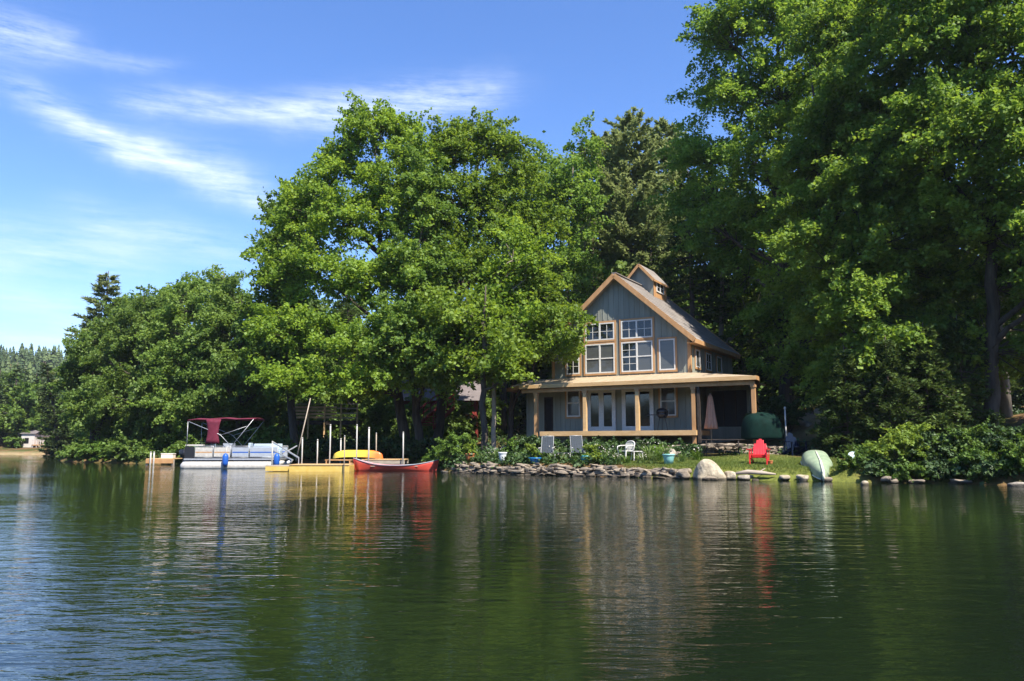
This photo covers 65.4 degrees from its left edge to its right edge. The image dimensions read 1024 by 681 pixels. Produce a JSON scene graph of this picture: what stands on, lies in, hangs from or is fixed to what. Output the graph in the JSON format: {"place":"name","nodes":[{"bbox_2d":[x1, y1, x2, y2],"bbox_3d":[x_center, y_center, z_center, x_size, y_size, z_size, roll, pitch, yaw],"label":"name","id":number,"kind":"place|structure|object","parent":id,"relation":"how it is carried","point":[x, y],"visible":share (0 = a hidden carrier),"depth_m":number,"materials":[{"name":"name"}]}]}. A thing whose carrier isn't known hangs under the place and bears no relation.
{"place":"outdoors","nodes":[
{"label":"outdoors","id":0,"kind":"place"},
{"bbox_2d":[0,455,1023,680],"bbox_3d":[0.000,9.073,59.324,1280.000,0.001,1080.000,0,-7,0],"label":"water","id":1,"kind":"structure","parent":0,"point":[133,572],"depth_m":7.87,"materials":[{"name":"green liquid"}]},
{"bbox_2d":[179,417,291,468],"bbox_3d":[-15.697,5.915,44.960,6.141,3.135,2.876,0,-7,-3],"label":"pontoon boat","id":2,"kind":"object","parent":1,"relation":"on","point":[227,455],"visible":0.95,"depth_m":43.89,"materials":[{"name":"metal"}]},
{"bbox_2d":[289,464,354,471],"bbox_3d":[-9.449,6.436,39.902,2.964,0.490,1.860,0,-7,0],"label":"floating dock","id":3,"kind":"object","parent":1,"relation":"on","point":[317,467],"visible":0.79,"depth_m":39.02,"materials":[{"name":"yellow plastic"}]},
{"bbox_2d":[361,459,407,464],"bbox_3d":[-6.790,7.020,42.650,2.280,1.345,1.600,0,-7,0],"label":"wooden dock","id":4,"kind":"object","parent":1,"relation":"in","point":[388,461],"visible":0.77,"depth_m":41.95,"materials":[{"name":"brown wood"}]},
{"bbox_2d":[333,450,382,458],"bbox_3d":[-8.232,6.094,42.569,2.915,0.480,0.720,-2,-8,14],"label":"kayak","id":5,"kind":"object","parent":4,"relation":"on","point":[362,453],"visible":0.91,"depth_m":42.30,"materials":[{"name":"yellow plastic"}]},
{"bbox_2d":[353,458,438,470],"bbox_3d":[-5.855,6.269,40.126,4.389,0.739,0.859,-1,-7,4],"label":"canoe","id":6,"kind":"object","parent":1,"relation":"on","point":[360,465],"visible":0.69,"depth_m":39.88,"materials":[{"name":"red plastic"}]},
{"bbox_2d":[0,364,1023,484],"bbox_3d":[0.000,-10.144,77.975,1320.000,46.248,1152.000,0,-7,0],"label":"ground","id":7,"kind":"structure","parent":0,"point":[800,432],"depth_m":36.59,"materials":[{"name":"green plant"}]},
{"bbox_2d":[0,364,36,438],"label":"pine","id":8,"kind":"object","parent":7,"relation":"on","point":[17,370],"visible":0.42,"depth_m":117.72,"materials":[{"name":"green plant"}]},
{"bbox_2d":[0,376,43,437],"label":"tree","id":9,"kind":"object","parent":7,"relation":"on","point":[16,423],"visible":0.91,"depth_m":115.80,"materials":[{"name":"green plant"}]},
{"bbox_2d":[20,430,53,447],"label":"cottage","id":10,"kind":"structure","parent":7,"relation":"on","point":[31,439],"depth_m":114.76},
{"bbox_2d":[0,343,92,393],"bbox_3d":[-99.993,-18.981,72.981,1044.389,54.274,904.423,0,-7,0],"label":"woods","id":11,"kind":"object","parent":7,"relation":"on","point":[25,357],"visible":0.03,"depth_m":380.70,"materials":[{"name":"green plant"}]},
{"bbox_2d":[35,362,77,455],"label":"pine tree","id":12,"kind":"object","parent":7,"relation":"on","point":[58,434],"visible":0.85,"depth_m":91.14,"materials":[{"name":"green plant"}]},
{"bbox_2d":[48,271,132,439],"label":"pine tree","id":13,"kind":"object","parent":7,"relation":"on","point":[103,281],"visible":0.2,"depth_m":74.35,"materials":[{"name":"green plant"}]},
{"bbox_2d":[46,311,135,439],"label":"tree","id":14,"kind":"object","parent":7,"relation":"on","point":[85,343],"visible":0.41,"depth_m":67.63,"materials":[{"name":"green plant"}]},
{"bbox_2d":[74,440,118,460],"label":"shrub","id":15,"kind":"object","parent":7,"relation":"on","point":[93,449],"visible":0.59,"depth_m":58.81,"materials":[{"name":"green plant"}]},
{"bbox_2d":[96,433,157,461],"bbox_3d":[-27.605,7.699,57.260,4.315,2.127,2.925,0,-7,0],"label":"shrub","id":16,"kind":"object","parent":7,"relation":"on","point":[118,451],"visible":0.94,"depth_m":56.83,"materials":[{"name":"green plant"}]},
{"bbox_2d":[107,368,149,443],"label":"young tree","id":17,"kind":"object","parent":7,"relation":"on","point":[122,424],"visible":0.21,"depth_m":64.75,"materials":[{"name":"green plant"}]},
{"bbox_2d":[77,285,188,437],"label":"tree","id":18,"kind":"object","parent":7,"relation":"on","point":[118,339],"visible":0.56,"depth_m":64.36,"materials":[{"name":"green plant"}]},
{"bbox_2d":[128,367,189,446],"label":"young tree","id":19,"kind":"object","parent":7,"relation":"on","point":[141,424],"visible":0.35,"depth_m":62.66,"materials":[{"name":"green plant"}]},
{"bbox_2d":[142,432,183,450],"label":"shrub","id":20,"kind":"object","parent":7,"relation":"on","point":[161,442],"visible":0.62,"depth_m":59.51,"materials":[{"name":"green plant"}]},
{"bbox_2d":[94,263,248,368],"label":"aspen tree","id":21,"kind":"object","parent":7,"relation":"on","point":[208,274],"visible":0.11,"depth_m":73.40,"materials":[{"name":"green plant"}]},
{"bbox_2d":[126,271,234,440],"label":"tree","id":22,"kind":"object","parent":7,"relation":"on","point":[173,314],"visible":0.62,"depth_m":60.45,"materials":[{"name":"green plant"}]},
{"bbox_2d":[160,433,202,460],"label":"shrub","id":23,"kind":"object","parent":7,"relation":"on","point":[175,447],"visible":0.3,"depth_m":54.79,"materials":[{"name":"green plant"}]},
{"bbox_2d":[178,381,235,439],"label":"young tree","id":24,"kind":"object","parent":7,"relation":"on","point":[223,427],"visible":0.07,"depth_m":62.83,"materials":[{"name":"green plant"}]},
{"bbox_2d":[172,272,286,431],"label":"tree","id":25,"kind":"object","parent":7,"relation":"on","point":[220,318],"visible":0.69,"depth_m":58.20,"materials":[{"name":"green plant"}]},
{"bbox_2d":[231,390,279,438],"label":"young tree","id":26,"kind":"object","parent":7,"relation":"on","point":[269,417],"visible":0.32,"depth_m":65.11,"materials":[{"name":"green plant"}]},
{"bbox_2d":[229,422,289,443],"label":"shrub","id":27,"kind":"object","parent":7,"relation":"on","point":[272,432],"visible":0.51,"depth_m":56.24,"materials":[{"name":"green plant"}]},
{"bbox_2d":[227,171,338,444],"bbox_3d":[-15.942,-2.584,55.763,6.725,21.387,8.880,-3,-8,21],"label":"maple tree","id":28,"kind":"object","parent":7,"relation":"on","point":[271,297],"visible":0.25,"depth_m":53.99,"materials":[{"name":"green plant"}]},
{"bbox_2d":[275,386,322,438],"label":"young tree","id":29,"kind":"object","parent":7,"relation":"on","point":[283,418],"visible":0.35,"depth_m":62.26,"materials":[{"name":"green plant"}]},
{"bbox_2d":[285,443,332,461],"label":"shrub","id":30,"kind":"object","parent":7,"relation":"on","point":[310,454],"visible":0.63,"depth_m":51.39,"materials":[{"name":"green plant"}]},
{"bbox_2d":[274,294,355,427],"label":"young tree","id":31,"kind":"object","parent":7,"relation":"on","point":[319,304],"visible":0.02,"depth_m":73.59,"materials":[{"name":"green plant"}]},
{"bbox_2d":[287,435,343,458],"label":"shrub","id":32,"kind":"object","parent":7,"relation":"on","point":[322,441],"visible":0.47,"depth_m":51.76,"materials":[{"name":"green plant"}]},
{"bbox_2d":[303,356,347,437],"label":"young tree","id":33,"kind":"object","parent":7,"relation":"on","point":[335,402],"visible":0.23,"depth_m":64.61,"materials":[{"name":"green plant"}]},
{"bbox_2d":[295,404,363,438],"bbox_3d":[-12.982,6.415,56.442,4.627,3.724,2.794,0,-7,0],"label":"bench","id":34,"kind":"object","parent":7,"relation":"on","point":[324,422],"depth_m":55.24,"materials":[{"name":"brown wood"}]},
{"bbox_2d":[239,89,451,439],"bbox_3d":[-10.580,-4.811,49.093,13.679,24.052,11.250,0,-7,0],"label":"maple tree","id":35,"kind":"object","parent":7,"relation":"on","point":[351,214],"visible":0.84,"depth_m":49.22,"materials":[{"name":"green plant"}]},
{"bbox_2d":[315,259,375,438],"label":"hemlock tree","id":36,"kind":"object","parent":7,"relation":"on","point":[351,403],"visible":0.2,"depth_m":68.16,"materials":[{"name":"green plant"}]},
{"bbox_2d":[323,434,384,458],"bbox_3d":[-9.924,6.958,50.750,4.226,1.970,2.739,1,-8,-10],"label":"shrub","id":37,"kind":"object","parent":7,"relation":"on","point":[362,441],"visible":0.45,"depth_m":50.35,"materials":[{"name":"green plant"}]},
{"bbox_2d":[349,365,390,436],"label":"young tree","id":38,"kind":"object","parent":7,"relation":"on","point":[363,416],"visible":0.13,"depth_m":64.12,"materials":[{"name":"green plant"}]},
{"bbox_2d":[366,393,408,440],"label":"young tree","id":39,"kind":"object","parent":7,"relation":"on","point":[377,414],"visible":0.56,"depth_m":56.28,"materials":[{"name":"green plant"}]},
{"bbox_2d":[372,429,414,458],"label":"shrub","id":40,"kind":"object","parent":7,"relation":"on","point":[391,447],"visible":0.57,"depth_m":48.24,"materials":[{"name":"green plant"}]},
{"bbox_2d":[396,434,441,460],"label":"shrub","id":41,"kind":"object","parent":7,"relation":"on","point":[412,451],"visible":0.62,"depth_m":45.62,"materials":[{"name":"green plant"}]},
{"bbox_2d":[354,141,487,443],"bbox_3d":[-5.068,-2.792,46.911,7.842,19.499,8.722,0,-7,0],"label":"maple tree","id":42,"kind":"object","parent":7,"relation":"on","point":[396,309],"visible":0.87,"depth_m":45.98,"materials":[{"name":"green plant"}]},
{"bbox_2d":[420,394,454,429],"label":"red stairs","id":43,"kind":"structure","parent":7,"relation":"on","point":[432,413],"depth_m":52.05,"materials":[{"name":"paint"}]},
{"bbox_2d":[402,380,480,443],"bbox_3d":[-5.489,5.813,61.768,6.497,5.500,6.000,0,-7,0],"label":"cabin","id":44,"kind":"object","parent":7,"relation":"on","point":[472,395],"visible":0.09,"depth_m":59.67,"materials":[{"name":"red paint"}]},
{"bbox_2d":[425,393,475,444],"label":"young tree","id":45,"kind":"object","parent":7,"relation":"on","point":[454,422],"visible":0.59,"depth_m":55.30,"materials":[{"name":"green plant"}]},
{"bbox_2d":[432,429,478,461],"bbox_3d":[-2.825,5.362,40.127,2.361,1.794,2.179,0,-7,0],"label":"shrub","id":46,"kind":"object","parent":7,"relation":"on","point":[447,447],"visible":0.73,"depth_m":39.74,"materials":[{"name":"green plant"}]},
{"bbox_2d":[366,105,578,442],"bbox_3d":[-2.174,-4.534,49.482,12.713,23.388,12.709,0,-7,0],"label":"maple tree","id":47,"kind":"object","parent":7,"relation":"on","point":[459,143],"visible":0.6,"depth_m":50.82,"materials":[{"name":"green plant"}]},
{"bbox_2d":[411,281,541,449],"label":"oak tree","id":48,"kind":"object","parent":7,"relation":"on","point":[500,334],"visible":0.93,"depth_m":42.73,"materials":[{"name":"green plant"}]},
{"bbox_2d":[473,375,514,436],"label":"young tree","id":49,"kind":"object","parent":7,"relation":"on","point":[488,403],"visible":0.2,"depth_m":62.51,"materials":[{"name":"green plant"}]},
{"bbox_2d":[429,130,595,436],"bbox_3d":[-1.277,-4.986,64.738,17.289,25.593,9.311,0,-7,0],"label":"oak tree","id":50,"kind":"object","parent":7,"relation":"on","point":[540,146],"visible":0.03,"depth_m":64.59,"materials":[{"name":"green plant"}]},
{"bbox_2d":[469,210,567,447],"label":"beech tree","id":51,"kind":"object","parent":7,"relation":"on","point":[531,249],"visible":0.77,"depth_m":45.56,"materials":[{"name":"green plant"}]},
{"bbox_2d":[60,395,1023,484],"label":"undergrowth","id":52,"kind":"object","parent":7,"relation":"on","point":[510,458],"visible":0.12,"depth_m":36.47,"materials":[{"name":"green plant"}]},
{"bbox_2d":[501,264,598,445],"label":"beech tree","id":53,"kind":"object","parent":7,"relation":"on","point":[568,340],"visible":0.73,"depth_m":43.17,"materials":[{"name":"green plant"}]},
{"bbox_2d":[528,110,614,319],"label":"birch tree","id":54,"kind":"object","parent":7,"relation":"on","point":[582,200],"visible":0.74,"depth_m":60.44,"materials":[{"name":"green plant"}]},
{"bbox_2d":[451,461,691,478],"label":"stone wall","id":55,"kind":"structure","parent":7,"relation":"on","point":[566,470],"depth_m":33.63,"materials":[{"name":"grey stone"}]},
{"bbox_2d":[556,130,659,296],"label":"white pine","id":56,"kind":"object","parent":7,"relation":"on","point":[603,137],"visible":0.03,"depth_m":72.77,"materials":[{"name":"green plant"}]},
{"bbox_2d":[564,248,680,304],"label":"young tree","id":57,"kind":"object","parent":7,"relation":"on","point":[621,265],"visible":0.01,"depth_m":64.57,"materials":[{"name":"green plant"}]},
{"bbox_2d":[506,264,765,445],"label":"house","id":58,"kind":"structure","parent":7,"relation":"on","point":[650,347],"depth_m":42.77,"materials":[{"name":"grey wood"}]},
{"bbox_2d":[544,397,552,430],"bbox_3d":[2.078,4.165,45.015,0.540,1.920,0.049,-4,-9,30],"label":"side door","id":59,"kind":"structure","parent":58,"relation":"in","point":[548,401],"depth_m":45.03,"materials":[{"name":"grey wood"}]},
{"bbox_2d":[565,391,581,418],"bbox_3d":[3.411,3.469,44.245,1.020,1.720,0.052,-4,-9,30],"label":"window","id":60,"kind":"structure","parent":58,"relation":"in","point":[573,399],"depth_m":44.23,"materials":[{"name":"grey glass"}]},
{"bbox_2d":[583,341,616,375],"bbox_3d":[4.827,0.992,43.736,1.950,1.820,0.052,-4,-9,30],"label":"window","id":61,"kind":"structure","parent":58,"relation":"in","point":[600,358],"depth_m":43.72,"materials":[{"name":"grey glass"}]},
{"bbox_2d":[584,320,615,342],"bbox_3d":[4.828,-0.479,43.933,1.930,1.150,0.052,-4,-9,30],"label":"window","id":62,"kind":"structure","parent":58,"relation":"in","point":[606,331],"depth_m":43.85,"materials":[{"name":"white paint"}]},
{"bbox_2d":[587,390,615,430],"bbox_3d":[4.858,3.781,43.354,1.670,2.290,0.050,-4,-9,30],"label":"french door","id":63,"kind":"structure","parent":58,"relation":"in","point":[601,404],"depth_m":43.33,"materials":[{"name":"white paint"}]},
{"bbox_2d":[619,339,654,373],"bbox_3d":[6.686,0.853,42.668,1.970,1.820,0.052,-4,-9,30],"label":"window","id":64,"kind":"structure","parent":58,"relation":"in","point":[636,356],"depth_m":42.64,"materials":[{"name":"grey glass"}]},
{"bbox_2d":[619,317,654,340],"bbox_3d":[6.695,-0.620,42.856,1.990,1.190,0.052,-4,-9,30],"label":"window","id":65,"kind":"structure","parent":58,"relation":"in","point":[632,328],"depth_m":42.84,"materials":[{"name":"glass"}]},
{"bbox_2d":[621,388,653,430],"bbox_3d":[6.664,3.646,42.315,1.780,2.290,0.050,-4,-9,30],"label":"french door","id":66,"kind":"structure","parent":58,"relation":"in","point":[628,395],"depth_m":42.28,"materials":[{"name":"white paint"}]},
{"bbox_2d":[657,336,677,371],"bbox_3d":[8.138,0.733,41.832,1.070,1.840,0.052,-4,-9,30],"label":"window","id":67,"kind":"structure","parent":58,"relation":"in","point":[666,346],"depth_m":41.83,"materials":[{"name":"grey glass"}]},
{"bbox_2d":[658,388,677,417],"bbox_3d":[8.125,3.154,41.522,1.040,1.720,0.052,-4,-9,30],"label":"window","id":68,"kind":"structure","parent":58,"relation":"in","point":[667,397],"depth_m":41.47,"materials":[{"name":"grey glass"}]},
{"bbox_2d":[573,106,700,300],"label":"white pine","id":69,"kind":"object","parent":7,"relation":"on","point":[643,182],"visible":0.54,"depth_m":66.09,"materials":[{"name":"green plant"}]},
{"bbox_2d":[641,234,676,297],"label":"hemlock tree","id":70,"kind":"object","parent":7,"relation":"on","point":[651,260],"visible":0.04,"depth_m":63.18,"materials":[{"name":"green plant"}]},
{"bbox_2d":[628,116,708,295],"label":"white pine","id":71,"kind":"object","parent":7,"relation":"on","point":[666,128],"visible":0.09,"depth_m":71.56,"materials":[{"name":"green plant"}]},
{"bbox_2d":[656,169,758,374],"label":"hemlock tree","id":72,"kind":"object","parent":7,"relation":"on","point":[695,288],"visible":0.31,"depth_m":56.59,"materials":[{"name":"green plant"}]},
{"bbox_2d":[693,459,726,479],"bbox_3d":[7.419,5.075,29.958,1.125,1.239,1.015,0,-7,0],"label":"boulder","id":73,"kind":"object","parent":7,"relation":"on","point":[706,467],"visible":0.54,"depth_m":29.66,"materials":[{"name":"stone"}]},
{"bbox_2d":[704,393,717,442],"bbox_3d":[9.742,3.973,39.014,0.643,2.777,0.643,3,-8,-22],"label":"patio umbrella","id":74,"kind":"object","parent":7,"relation":"on","point":[710,421],"visible":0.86,"depth_m":38.91,"materials":[{"name":"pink fabric"}]},
{"bbox_2d":[657,163,807,361],"bbox_3d":[17.011,-3.696,56.414,12.762,18.873,9.406,-4,-8,25],"label":"beech tree","id":75,"kind":"object","parent":7,"relation":"on","point":[731,334],"visible":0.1,"depth_m":55.89,"materials":[{"name":"green plant"}]},
{"bbox_2d":[671,443,793,454],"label":"terrace wall","id":76,"kind":"structure","parent":7,"relation":"on","point":[710,449],"depth_m":36.79,"materials":[{"name":"stone"}]},
{"bbox_2d":[689,187,798,404],"bbox_3d":[16.695,-4.178,58.953,9.235,19.950,8.744,-4,-8,27],"label":"hemlock tree","id":77,"kind":"object","parent":7,"relation":"on","point":[762,378],"visible":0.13,"depth_m":58.07,"materials":[{"name":"green plant"}]},
{"bbox_2d":[618,454,870,475],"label":"grass","id":78,"kind":"structure","parent":7,"relation":"on","point":[785,463],"depth_m":31.60,"materials":[{"name":"green plant"}]},
{"bbox_2d":[746,439,769,464],"bbox_3d":[9.693,4.357,31.228,0.877,1.001,1.018,-3,-8,24],"label":"adirondack chair","id":79,"kind":"object","parent":7,"relation":"on","point":[760,448],"visible":0.99,"depth_m":31.35,"materials":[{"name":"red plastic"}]},
{"bbox_2d":[633,0,883,420],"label":"giant maple","id":80,"kind":"object","parent":7,"relation":"on","point":[745,91],"visible":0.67,"depth_m":47.63,"materials":[{"name":"green plant"}]},
{"bbox_2d":[741,412,784,438],"bbox_3d":[11.735,3.989,37.309,1.928,1.267,1.392,0,-7,0],"label":"covered mound","id":81,"kind":"object","parent":7,"relation":"on","point":[761,425],"visible":0.93,"depth_m":36.74,"materials":[{"name":"green fabric"}]},
{"bbox_2d":[742,394,787,441],"bbox_3d":[12.806,3.959,40.291,2.270,2.450,1.912,3,-8,-24],"label":"shrub","id":82,"kind":"object","parent":7,"relation":"on","point":[769,405],"visible":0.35,"depth_m":40.02,"materials":[{"name":"green plant"}]},
{"bbox_2d":[732,176,834,408],"bbox_3d":[18.927,-3.829,54.851,8.355,18.050,7.911,7,-10,-41],"label":"hemlock tree","id":83,"kind":"object","parent":7,"relation":"on","point":[774,389],"visible":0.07,"depth_m":54.04,"materials":[{"name":"green plant"}]},
{"bbox_2d":[773,396,811,432],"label":"shrub","id":84,"kind":"object","parent":7,"relation":"on","point":[794,413],"visible":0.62,"depth_m":40.46,"materials":[{"name":"green plant"}]},
{"bbox_2d":[782,432,809,455],"bbox_3d":[12.412,4.556,35.050,0.903,1.030,1.048,1,-8,-8],"label":"adirondack chair","id":85,"kind":"object","parent":7,"relation":"on","point":[792,444],"visible":0.99,"depth_m":35.14,"materials":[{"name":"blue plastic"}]},
{"bbox_2d":[800,450,832,480],"bbox_3d":[11.407,4.598,29.583,1.125,0.544,2.770,-2,5,15],"label":"dinghy","id":86,"kind":"object","parent":7,"relation":"on","point":[818,462],"visible":0.83,"depth_m":29.39,"materials":[{"name":"green plastic"}]},
{"bbox_2d":[807,345,882,458],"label":"hemlock tree","id":87,"kind":"object","parent":7,"relation":"on","point":[841,410],"visible":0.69,"depth_m":33.87,"materials":[{"name":"green plant"}]},
{"bbox_2d":[836,449,878,470],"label":"shrub","id":88,"kind":"object","parent":7,"relation":"on","point":[857,460],"visible":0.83,"depth_m":28.44,"materials":[{"name":"green plant"}]},
{"bbox_2d":[751,0,988,442],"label":"giant maple","id":89,"kind":"object","parent":7,"relation":"on","point":[837,173],"visible":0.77,"depth_m":37.08,"materials":[{"name":"green plant"}]},
{"bbox_2d":[860,456,909,476],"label":"shrub","id":90,"kind":"object","parent":7,"relation":"on","point":[871,467],"visible":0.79,"depth_m":27.59,"materials":[{"name":"green plant"}]},
{"bbox_2d":[843,336,937,443],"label":"hemlock tree","id":91,"kind":"object","parent":7,"relation":"on","point":[880,383],"visible":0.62,"depth_m":33.01,"materials":[{"name":"green plant"}]},
{"bbox_2d":[879,461,915,481],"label":"shrub","id":92,"kind":"object","parent":7,"relation":"on","point":[902,475],"visible":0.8,"depth_m":27.22,"materials":[{"name":"green plant"}]},
{"bbox_2d":[862,422,934,462],"bbox_3d":[13.753,3.781,28.421,2.358,1.857,1.990,-2,-8,17],"label":"shrub","id":93,"kind":"object","parent":7,"relation":"on","point":[900,439],"visible":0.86,"depth_m":28.07,"materials":[{"name":"green plant"}]},
{"bbox_2d":[887,450,935,479],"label":"shrub","id":94,"kind":"object","parent":7,"relation":"on","point":[919,469],"visible":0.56,"depth_m":27.33,"materials":[{"name":"green plant"}]},
{"bbox_2d":[891,323,976,435],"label":"hemlock tree","id":95,"kind":"object","parent":7,"relation":"on","point":[938,410],"visible":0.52,"depth_m":33.49,"materials":[{"name":"green plant"}]},
{"bbox_2d":[848,0,1023,425],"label":"giant maple","id":96,"kind":"object","parent":7,"relation":"on","point":[987,32],"visible":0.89,"depth_m":34.39,"materials":[{"name":"green plant"}]},
{"bbox_2d":[905,430,968,464],"bbox_3d":[14.976,3.983,28.133,2.511,1.697,1.928,0,-7,0],"label":"shrub","id":97,"kind":"object","parent":7,"relation":"on","point":[931,452],"visible":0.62,"depth_m":27.76,"materials":[{"name":"green plant"}]},
{"bbox_2d":[915,459,969,479],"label":"shrub","id":98,"kind":"object","parent":7,"relation":"on","point":[940,470],"visible":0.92,"depth_m":27.04,"materials":[{"name":"green plant"}]},
{"bbox_2d":[929,415,1010,461],"bbox_3d":[15.967,3.598,28.003,2.669,1.981,2.510,0,-7,0],"label":"shrub","id":99,"kind":"object","parent":7,"relation":"on","point":[967,438],"visible":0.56,"depth_m":27.68,"materials":[{"name":"green plant"}]},
{"bbox_2d":[917,56,1023,416],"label":"pine tree","id":100,"kind":"object","parent":7,"relation":"on","point":[1006,405],"visible":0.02,"depth_m":38.34,"materials":[{"name":"green plant"}]},
{"bbox_2d":[929,315,1016,437],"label":"hemlock tree","id":101,"kind":"object","parent":7,"relation":"on","point":[971,397],"visible":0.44,"depth_m":34.69,"materials":[{"name":"green plant"}]},
{"bbox_2d":[948,444,998,474],"bbox_3d":[15.598,4.041,26.913,1.538,1.069,1.352,0,-7,0],"label":"shrub","id":102,"kind":"object","parent":7,"relation":"on","point":[964,458],"visible":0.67,"depth_m":26.77,"materials":[{"name":"green plant"}]},
{"bbox_2d":[965,453,1023,482],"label":"shrub","id":103,"kind":"object","parent":7,"relation":"on","point":[984,468],"visible":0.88,"depth_m":26.10,"materials":[{"name":"green plant"}]},
{"bbox_2d":[969,423,1023,458],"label":"shrub","id":104,"kind":"object","parent":7,"relation":"on","point":[997,443],"visible":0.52,"depth_m":27.02,"materials":[{"name":"green plant"}]},
{"bbox_2d":[994,433,1023,471],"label":"shrub","id":105,"kind":"object","parent":7,"relation":"on","point":[1014,453],"visible":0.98,"depth_m":25.88,"materials":[{"name":"green plant"}]},
{"bbox_2d":[0,0,1023,356],"label":"sky","id":106,"kind":"structure","parent":0,"point":[140,140],"materials":[{"name":"blue"}]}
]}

